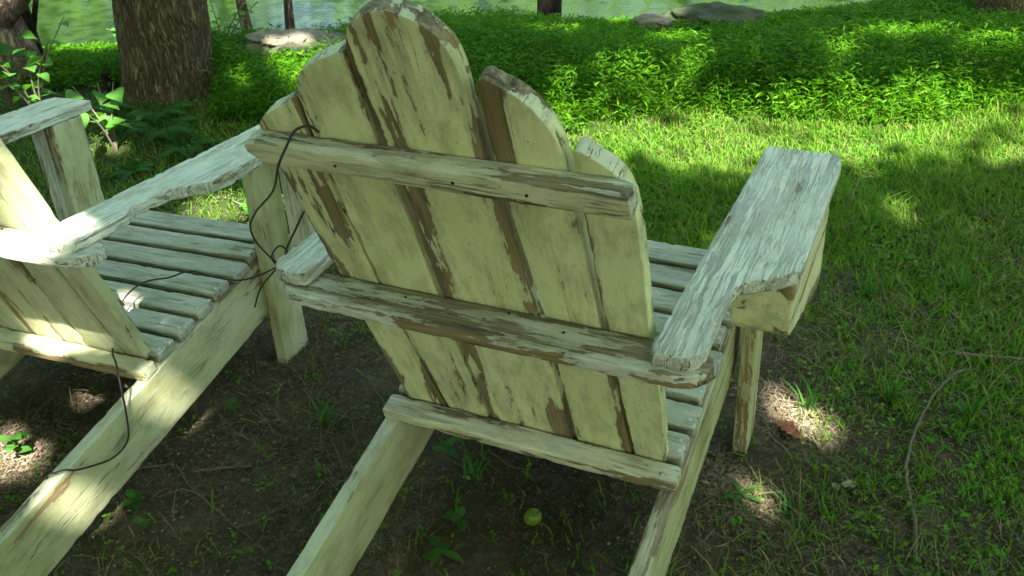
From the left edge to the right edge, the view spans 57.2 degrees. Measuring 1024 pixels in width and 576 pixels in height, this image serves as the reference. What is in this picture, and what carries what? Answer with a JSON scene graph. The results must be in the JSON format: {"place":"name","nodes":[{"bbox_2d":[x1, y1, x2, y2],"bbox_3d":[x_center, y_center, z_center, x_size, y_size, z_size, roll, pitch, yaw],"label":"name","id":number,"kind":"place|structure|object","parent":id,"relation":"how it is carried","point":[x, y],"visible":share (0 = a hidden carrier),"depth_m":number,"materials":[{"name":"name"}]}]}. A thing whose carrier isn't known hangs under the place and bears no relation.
{"place":"outdoors","nodes":[
{"label":"outdoors","id":0,"kind":"place"},
{"bbox_2d":[13,0,877,45],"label":"water","id":1,"kind":"structure","parent":0,"point":[90,21],"depth_m":8.15,"materials":[{"name":"liquid"}]},
{"bbox_2d":[0,6,1023,575],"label":"ground","id":2,"kind":"structure","parent":0,"point":[468,550],"depth_m":2.16,"materials":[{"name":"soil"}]},
{"bbox_2d":[0,432,31,457],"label":"weed","id":3,"kind":"object","parent":2,"relation":"on","point":[11,444],"visible":0.95,"depth_m":2.22,"materials":[{"name":"green plant"}]},
{"bbox_2d":[0,32,47,109],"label":"leafy shrub","id":4,"kind":"object","parent":2,"relation":"on","point":[5,49],"visible":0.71,"depth_m":3.99,"materials":[{"name":"green plant"}]},
{"bbox_2d":[0,0,52,87],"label":"leaning tree","id":5,"kind":"object","parent":2,"relation":"on","point":[12,23],"visible":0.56,"depth_m":4.19,"materials":[{"name":"brown plant"}]},
{"bbox_2d":[14,0,45,59],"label":"dark sapling","id":6,"kind":"object","parent":2,"relation":"on","point":[30,19],"visible":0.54,"depth_m":4.27,"materials":[{"name":"brown plant"}]},
{"bbox_2d":[0,17,68,104],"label":"leafy shrub","id":7,"kind":"object","parent":2,"relation":"on","point":[31,55],"visible":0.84,"depth_m":3.86,"materials":[{"name":"green plant"}]},
{"bbox_2d":[0,412,90,507],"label":"straw","id":8,"kind":"object","parent":2,"relation":"on","point":[37,452],"visible":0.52,"depth_m":2.25,"materials":[{"name":"beige plant"}]},
{"bbox_2d":[89,139,97,153],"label":"leafy shrub","id":9,"kind":"object","parent":2,"relation":"on","point":[92,141],"visible":0.12,"depth_m":3.63,"materials":[{"name":"green plant"}]},
{"bbox_2d":[53,368,134,404],"bbox_3d":[-1.065,0.246,2.502,0.346,0.080,0.231,11,35,22],"label":"straw","id":10,"kind":"object","parent":2,"relation":"on","point":[99,376],"visible":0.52,"depth_m":2.48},
{"bbox_2d":[65,82,134,152],"bbox_3d":[-1.639,-0.641,3.695,0.239,0.289,0.265,19,39,32],"label":"leafy shrub","id":11,"kind":"object","parent":2,"relation":"on","point":[112,121],"visible":0.88,"depth_m":3.71,"materials":[{"name":"green plant"}]},
{"bbox_2d":[100,70,113,90],"bbox_3d":[-1.794,-0.853,4.211,0.056,0.246,0.059,11,35,22],"label":"dead stub","id":12,"kind":"object","parent":2,"relation":"on","point":[105,75],"visible":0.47,"depth_m":4.16,"materials":[{"name":"brown wood"}]},
{"bbox_2d":[89,93,133,114],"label":"fern","id":13,"kind":"object","parent":2,"relation":"on","point":[96,106],"visible":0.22,"depth_m":3.96,"materials":[{"name":"green plant"}]},
{"bbox_2d":[107,28,115,36],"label":"leafy shrub","id":14,"kind":"object","parent":2,"relation":"on","point":[113,31],"visible":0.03,"depth_m":4.58,"materials":[{"name":"green plant"}]},
{"bbox_2d":[93,111,152,133],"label":"fern","id":15,"kind":"object","parent":2,"relation":"on","point":[127,120],"visible":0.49,"depth_m":3.89,"materials":[{"name":"green plant"}]},
{"bbox_2d":[119,489,142,508],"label":"weed","id":16,"kind":"object","parent":2,"relation":"on","point":[133,495],"visible":1,"depth_m":2.07,"materials":[{"name":"green plant"}]},
{"bbox_2d":[107,159,155,181],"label":"fern","id":17,"kind":"object","parent":2,"relation":"on","point":[120,172],"visible":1,"depth_m":3.63,"materials":[{"name":"green plant"}]},
{"bbox_2d":[132,516,151,527],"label":"weed","id":18,"kind":"object","parent":2,"relation":"on","point":[143,523],"visible":1,"depth_m":2.02,"materials":[{"name":"green plant"}]},
{"bbox_2d":[0,97,314,575],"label":"adirondack chair","id":19,"kind":"object","parent":2,"relation":"on","point":[81,268],"visible":0.85,"depth_m":2.16,"materials":[{"name":"beige paint"}]},
{"bbox_2d":[16,125,319,486],"bbox_3d":[-0.599,0.036,1.835,0.702,0.993,0.983,-30,40,-35],"label":"wire","id":20,"kind":"object","parent":19,"relation":"attached to","point":[252,235],"visible":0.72,"depth_m":2.00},
{"bbox_2d":[118,115,200,142],"bbox_3d":[-1.414,-0.656,3.849,0.321,0.054,0.278,11,35,22],"label":"fern","id":21,"kind":"object","parent":2,"relation":"on","point":[172,128],"visible":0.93,"depth_m":3.80,"materials":[{"name":"green plant"}]},
{"bbox_2d":[126,100,195,124],"bbox_3d":[-1.480,-0.737,3.942,0.280,0.049,0.266,2,32,9],"label":"fern","id":22,"kind":"object","parent":2,"relation":"on","point":[149,114],"visible":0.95,"depth_m":3.92,"materials":[{"name":"green plant"}]},
{"bbox_2d":[112,0,214,109],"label":"tree","id":23,"kind":"object","parent":2,"relation":"on","point":[165,50],"visible":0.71,"depth_m":3.95,"materials":[{"name":"brown plant"}]},
{"bbox_2d":[158,135,219,158],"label":"fern","id":24,"kind":"object","parent":2,"relation":"on","point":[191,148],"visible":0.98,"depth_m":3.75,"materials":[{"name":"green plant"}]},
{"bbox_2d":[137,463,269,546],"bbox_3d":[-0.699,0.467,2.086,0.426,0.026,0.100,16,37,29],"label":"twig","id":25,"kind":"object","parent":2,"relation":"on","point":[188,484],"visible":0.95,"depth_m":2.09,"materials":[{"name":"brown wood"}]},
{"bbox_2d":[193,465,250,473],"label":"twig","id":26,"kind":"object","parent":2,"relation":"on","point":[213,469],"visible":1,"depth_m":2.16,"materials":[{"name":"brown wood"}]},
{"bbox_2d":[224,397,240,411],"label":"weed","id":27,"kind":"object","parent":2,"relation":"on","point":[228,403],"visible":0.98,"depth_m":2.32,"materials":[{"name":"green plant"}]},
{"bbox_2d":[208,0,258,48],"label":"leafy shrub","id":28,"kind":"object","parent":2,"relation":"on","point":[241,12],"visible":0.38,"depth_m":4.48,"materials":[{"name":"green plant"}]},
{"bbox_2d":[236,0,252,48],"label":"slim tree","id":29,"kind":"object","parent":2,"relation":"on","point":[247,21],"visible":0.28,"depth_m":4.64,"materials":[{"name":"brown plant"}]},
{"bbox_2d":[232,195,282,217],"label":"leafy shrub","id":30,"kind":"object","parent":2,"relation":"on","point":[244,207],"visible":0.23,"depth_m":3.24,"materials":[{"name":"green plant"}]},
{"bbox_2d":[283,0,294,29],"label":"slim tree","id":31,"kind":"object","parent":2,"relation":"on","point":[289,15],"visible":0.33,"depth_m":4.71,"materials":[{"name":"brown plant"}]},
{"bbox_2d":[244,28,345,60],"bbox_3d":[-1.000,-1.142,4.442,0.566,0.142,0.274,4,35,3],"label":"flat rock","id":32,"kind":"object","parent":2,"relation":"on","point":[299,35],"visible":0.42,"depth_m":4.39,"materials":[{"name":"grey stone"}]},
{"bbox_2d":[305,395,338,424],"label":"grass tuft","id":33,"kind":"object","parent":2,"relation":"on","point":[325,415],"visible":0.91,"depth_m":2.29,"materials":[{"name":"green plant"}]},
{"bbox_2d":[313,457,332,479],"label":"grass tuft","id":34,"kind":"object","parent":2,"relation":"on","point":[325,469],"visible":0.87,"depth_m":2.15,"materials":[{"name":"green plant"}]},
{"bbox_2d":[422,535,463,563],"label":"weed","id":35,"kind":"object","parent":2,"relation":"on","point":[440,550],"visible":0.94,"depth_m":1.91,"materials":[{"name":"green plant"}]},
{"bbox_2d":[431,436,464,458],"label":"weed","id":36,"kind":"object","parent":2,"relation":"on","point":[449,442],"visible":0.94,"depth_m":2.14,"materials":[{"name":"green plant"}]},
{"bbox_2d":[442,506,466,531],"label":"weed","id":37,"kind":"object","parent":2,"relation":"on","point":[457,514],"visible":1,"depth_m":1.96,"materials":[{"name":"green plant"}]},
{"bbox_2d":[446,439,491,481],"bbox_3d":[-0.078,0.387,2.094,0.102,0.086,0.111,-28,39,-34],"label":"grass tuft","id":38,"kind":"object","parent":2,"relation":"on","point":[470,470],"visible":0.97,"depth_m":2.09,"materials":[{"name":"green plant"}]},
{"bbox_2d":[0,58,1023,575],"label":"lawn grass","id":39,"kind":"structure","parent":2,"relation":"on","point":[730,174],"depth_m":3.01,"materials":[{"name":"green plant"}]},
{"bbox_2d":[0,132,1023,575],"bbox_3d":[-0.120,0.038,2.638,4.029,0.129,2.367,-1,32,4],"label":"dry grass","id":40,"kind":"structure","parent":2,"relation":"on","point":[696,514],"depth_m":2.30,"materials":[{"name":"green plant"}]},
{"bbox_2d":[0,43,1023,575],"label":"ground clover","id":41,"kind":"object","parent":2,"relation":"on","point":[874,461],"visible":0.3,"depth_m":2.31,"materials":[{"name":"green plant"}]},
{"bbox_2d":[0,0,1023,134],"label":"ground cover plants","id":42,"kind":"object","parent":2,"relation":"on","point":[627,38],"visible":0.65,"depth_m":3.85,"materials":[{"name":"green plant"}]},
{"bbox_2d":[488,449,545,471],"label":"twig","id":43,"kind":"object","parent":2,"relation":"on","point":[498,457],"visible":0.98,"depth_m":2.13,"materials":[{"name":"brown wood"}]},
{"bbox_2d":[524,508,541,525],"bbox_3d":[0.044,0.482,1.977,0.038,0.043,0.036,11,35,22],"label":"green fruit","id":44,"kind":"object","parent":2,"relation":"on","point":[532,516],"visible":1,"depth_m":1.96,"materials":[{"name":"green plant"}]},
{"bbox_2d":[244,0,841,575],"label":"adirondack chair","id":45,"kind":"object","parent":2,"relation":"on","point":[512,276],"visible":1,"depth_m":1.46,"materials":[{"name":"paint"}]},
{"bbox_2d":[537,0,561,19],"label":"slim tree","id":46,"kind":"object","parent":2,"relation":"on","point":[550,6],"visible":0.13,"depth_m":5.25,"materials":[{"name":"brown plant"}]},
{"bbox_2d":[632,13,674,30],"bbox_3d":[0.660,-1.249,4.427,0.188,0.081,0.123,17,38,30],"label":"rock","id":47,"kind":"object","parent":2,"relation":"on","point":[658,20],"visible":0.68,"depth_m":4.39,"materials":[{"name":"grey stone"}]},
{"bbox_2d":[662,1,772,29],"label":"mossy rock","id":48,"kind":"object","parent":2,"relation":"on","point":[714,11],"visible":0.47,"depth_m":4.40,"materials":[{"name":"grey stone"}]},
{"bbox_2d":[716,479,762,512],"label":"weed","id":49,"kind":"object","parent":2,"relation":"on","point":[739,489],"visible":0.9,"depth_m":2.00,"materials":[{"name":"green plant"}]},
{"bbox_2d":[687,443,798,543],"bbox_3d":[0.459,0.448,2.042,0.383,0.074,0.273,27,43,39],"label":"straw","id":50,"kind":"object","parent":2,"relation":"on","point":[728,480],"visible":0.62,"depth_m":2.02,"materials":[{"name":"beige plant"}]},
{"bbox_2d":[768,488,802,517],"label":"grass tuft","id":51,"kind":"object","parent":2,"relation":"on","point":[785,511],"visible":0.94,"depth_m":1.97,"materials":[{"name":"green plant"}]},
{"bbox_2d":[730,374,847,456],"bbox_3d":[0.644,0.300,2.234,0.324,0.063,0.287,11,35,22],"label":"straw","id":52,"kind":"object","parent":2,"relation":"on","point":[790,417],"visible":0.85,"depth_m":2.22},
{"bbox_2d":[775,420,800,440],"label":"dead leaf","id":53,"kind":"object","parent":52,"relation":"on","point":[782,425],"visible":0.98,"depth_m":2.16,"materials":[{"name":"brown plant"}]},
{"bbox_2d":[783,373,816,412],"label":"grass tuft","id":54,"kind":"object","parent":2,"relation":"on","point":[810,402],"visible":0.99,"depth_m":2.23,"materials":[{"name":"green plant"}]},
{"bbox_2d":[799,425,836,451],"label":"grass tuft","id":55,"kind":"object","parent":2,"relation":"on","point":[816,442],"visible":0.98,"depth_m":2.12,"materials":[{"name":"beige plant"}]},
{"bbox_2d":[841,479,855,487],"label":"pale leaf","id":56,"kind":"object","parent":2,"relation":"on","point":[845,484],"visible":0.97,"depth_m":2.02,"materials":[{"name":"grey plant"}]},
{"bbox_2d":[844,269,884,298],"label":"grass tuft","id":57,"kind":"object","parent":2,"relation":"on","point":[869,287],"visible":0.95,"depth_m":2.61,"materials":[{"name":"green plant"}]},
{"bbox_2d":[877,367,918,404],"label":"grass tuft","id":58,"kind":"object","parent":2,"relation":"on","point":[895,393],"visible":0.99,"depth_m":2.23,"materials":[{"name":"green plant"}]},
{"bbox_2d":[904,368,971,560],"bbox_3d":[0.923,0.354,2.083,0.083,0.026,0.672,15,36,27],"label":"twig","id":59,"kind":"object","parent":2,"relation":"on","point":[915,528],"visible":0.94,"depth_m":2.04,"materials":[{"name":"brown wood"}]},
{"bbox_2d":[936,258,995,294],"bbox_3d":[1.247,-0.022,2.580,0.117,0.112,0.136,-18,35,-22],"label":"grass tuft","id":60,"kind":"object","parent":2,"relation":"on","point":[962,279],"visible":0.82,"depth_m":2.59,"materials":[{"name":"green plant"}]},
{"bbox_2d":[947,390,1004,421],"bbox_3d":[1.061,0.268,2.149,0.128,0.099,0.101,11,35,22],"label":"grass tuft","id":61,"kind":"object","parent":2,"relation":"on","point":[979,405],"visible":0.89,"depth_m":2.16,"materials":[{"name":"green plant"}]},
{"bbox_2d":[953,351,1023,360],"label":"twig","id":62,"kind":"object","parent":2,"relation":"on","point":[997,357],"visible":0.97,"depth_m":2.34,"materials":[{"name":"brown wood"}]},
{"bbox_2d":[973,0,1023,28],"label":"slim tree","id":63,"kind":"object","parent":2,"relation":"on","point":[1006,4],"visible":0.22,"depth_m":4.18,"materials":[{"name":"brown plant"}]},
{"bbox_2d":[993,509,1023,540],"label":"grass tuft","id":64,"kind":"object","parent":2,"relation":"on","point":[1008,529],"visible":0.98,"depth_m":1.88,"materials":[{"name":"green plant"}]}
]}

